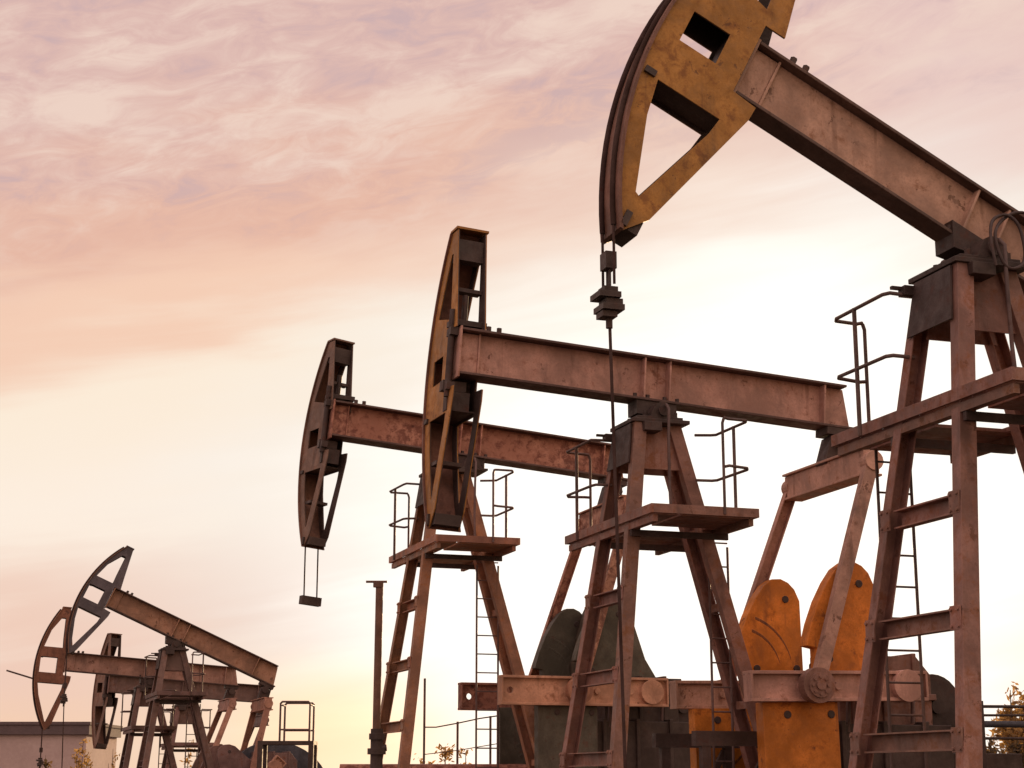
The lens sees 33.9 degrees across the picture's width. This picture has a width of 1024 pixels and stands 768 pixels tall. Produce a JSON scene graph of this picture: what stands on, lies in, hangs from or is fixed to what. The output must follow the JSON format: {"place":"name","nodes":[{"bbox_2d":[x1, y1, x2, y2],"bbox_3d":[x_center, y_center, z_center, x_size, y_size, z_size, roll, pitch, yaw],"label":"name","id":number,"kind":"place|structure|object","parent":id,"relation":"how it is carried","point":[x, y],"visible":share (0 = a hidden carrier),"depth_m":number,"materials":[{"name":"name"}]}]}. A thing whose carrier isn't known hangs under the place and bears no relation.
{"place":"outdoors","nodes":[
{"label":"outdoors","id":0,"kind":"place"},
{"bbox_2d":[0,0,1023,767],"label":"sky","id":1,"kind":"structure","parent":0,"point":[198,198],"materials":[{"name":"pink"}]},
{"bbox_3d":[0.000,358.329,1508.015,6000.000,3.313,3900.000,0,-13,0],"label":"ground","id":2,"kind":"structure","parent":0,"visible":0},
{"bbox_2d":[43,756,51,767],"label":"bush","id":3,"kind":"object","parent":2,"relation":"on","point":[45,764],"visible":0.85,"depth_m":66.36,"materials":[{"name":"brown plant"}]},
{"bbox_2d":[0,722,122,767],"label":"shed","id":4,"kind":"structure","parent":2,"relation":"on","point":[20,744],"depth_m":73.51,"materials":[{"name":"grey paint"}]},
{"bbox_2d":[70,738,92,767],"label":"bush","id":5,"kind":"object","parent":2,"relation":"on","point":[76,758],"visible":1,"depth_m":56.59,"materials":[{"name":"orange plant"}]},
{"bbox_2d":[108,752,120,767],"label":"bush","id":6,"kind":"object","parent":2,"relation":"on","point":[112,765],"visible":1,"depth_m":55.74,"materials":[{"name":"orange plant"}]},
{"bbox_2d":[6,606,238,767],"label":"pump jack","id":7,"kind":"object","parent":2,"relation":"on","point":[83,662],"visible":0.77,"depth_m":51.81,"materials":[{"name":"paint"}]},
{"bbox_2d":[91,633,269,767],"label":"pump jack","id":8,"kind":"object","parent":2,"relation":"on","point":[106,688],"visible":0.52,"depth_m":60.64,"materials":[{"name":"metal"}]},
{"bbox_2d":[179,740,195,767],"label":"bush","id":9,"kind":"object","parent":2,"relation":"on","point":[188,761],"visible":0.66,"depth_m":64.55,"materials":[{"name":"orange plant"}]},
{"bbox_2d":[59,545,322,767],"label":"pump jack","id":10,"kind":"object","parent":2,"relation":"on","point":[179,634],"visible":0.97,"depth_m":49.31,"materials":[{"name":"orange paint"}]},
{"bbox_2d":[257,701,317,767],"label":"service platform","id":11,"kind":"structure","parent":2,"relation":"on","point":[262,749],"depth_m":46.06,"materials":[{"name":"metal"}]},
{"bbox_2d":[366,581,387,767],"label":"vent pipe","id":12,"kind":"object","parent":2,"relation":"on","point":[376,750],"visible":1,"depth_m":25.57,"materials":[{"name":"metal"}]},
{"bbox_2d":[339,764,526,767],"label":"pipeline","id":13,"kind":"object","parent":2,"relation":"on","point":[436,765],"visible":0.61,"depth_m":28.70,"materials":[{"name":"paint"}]},
{"bbox_2d":[419,743,454,763],"bbox_3d":[-1.445,8.659,34.859,1.568,2.377,1.403,-6,-15,24],"label":"bush","id":14,"kind":"object","parent":2,"relation":"on","point":[446,755],"visible":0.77,"depth_m":35.20,"materials":[{"name":"orange plant"}]},
{"bbox_2d":[423,678,496,763],"bbox_3d":[-0.684,6.888,30.226,1.847,3.141,0.043,0,-13,0],"label":"railing","id":15,"kind":"object","parent":2,"relation":"on","point":[457,750],"visible":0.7,"depth_m":30.35,"materials":[{"name":"metal"}]},
{"bbox_2d":[459,748,472,763],"bbox_3d":[-0.853,8.932,35.797,1.440,2.332,1.476,0,-13,0],"label":"bush","id":16,"kind":"object","parent":2,"relation":"on","point":[465,754],"visible":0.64,"depth_m":36.03,"materials":[{"name":"orange plant"}]},
{"bbox_2d":[298,338,690,767],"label":"pump jack","id":17,"kind":"object","parent":2,"relation":"on","point":[532,708],"visible":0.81,"depth_m":28.47,"materials":[{"name":"paint"}]},
{"bbox_2d":[422,226,1022,767],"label":"pump jack","id":18,"kind":"object","parent":2,"relation":"on","point":[776,706],"visible":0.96,"depth_m":21.71,"materials":[{"name":"paint"}]},
{"bbox_2d":[590,0,1023,767],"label":"pump jack","id":19,"kind":"object","parent":2,"relation":"on","point":[966,294],"visible":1,"depth_m":15.24,"materials":[{"name":"paint"}]},
{"bbox_2d":[986,740,1001,752],"bbox_3d":[6.266,5.725,21.948,1.309,2.134,1.376,11,-17,-39],"label":"bush","id":20,"kind":"object","parent":2,"relation":"on","point":[989,750],"visible":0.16,"depth_m":22.31,"materials":[{"name":"brown plant"}]},
{"bbox_2d":[982,701,1023,767],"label":"railing","id":21,"kind":"object","parent":2,"relation":"on","point":[1003,724],"visible":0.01,"depth_m":21.65,"materials":[{"name":"brown metal"}]},
{"bbox_2d":[986,681,1023,753],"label":"bush","id":22,"kind":"object","parent":2,"relation":"on","point":[1009,732],"visible":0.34,"depth_m":24.63,"materials":[{"name":"orange plant"}]},
{"bbox_2d":[987,729,1023,767],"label":"bush","id":23,"kind":"object","parent":2,"relation":"on","point":[1012,748],"visible":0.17,"depth_m":23.52,"materials":[{"name":"brown plant"}]},
{"bbox_2d":[990,695,1023,751],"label":"bush","id":24,"kind":"object","parent":2,"relation":"on","point":[1021,710],"visible":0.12,"depth_m":25.53,"materials":[{"name":"orange plant"}]}
]}

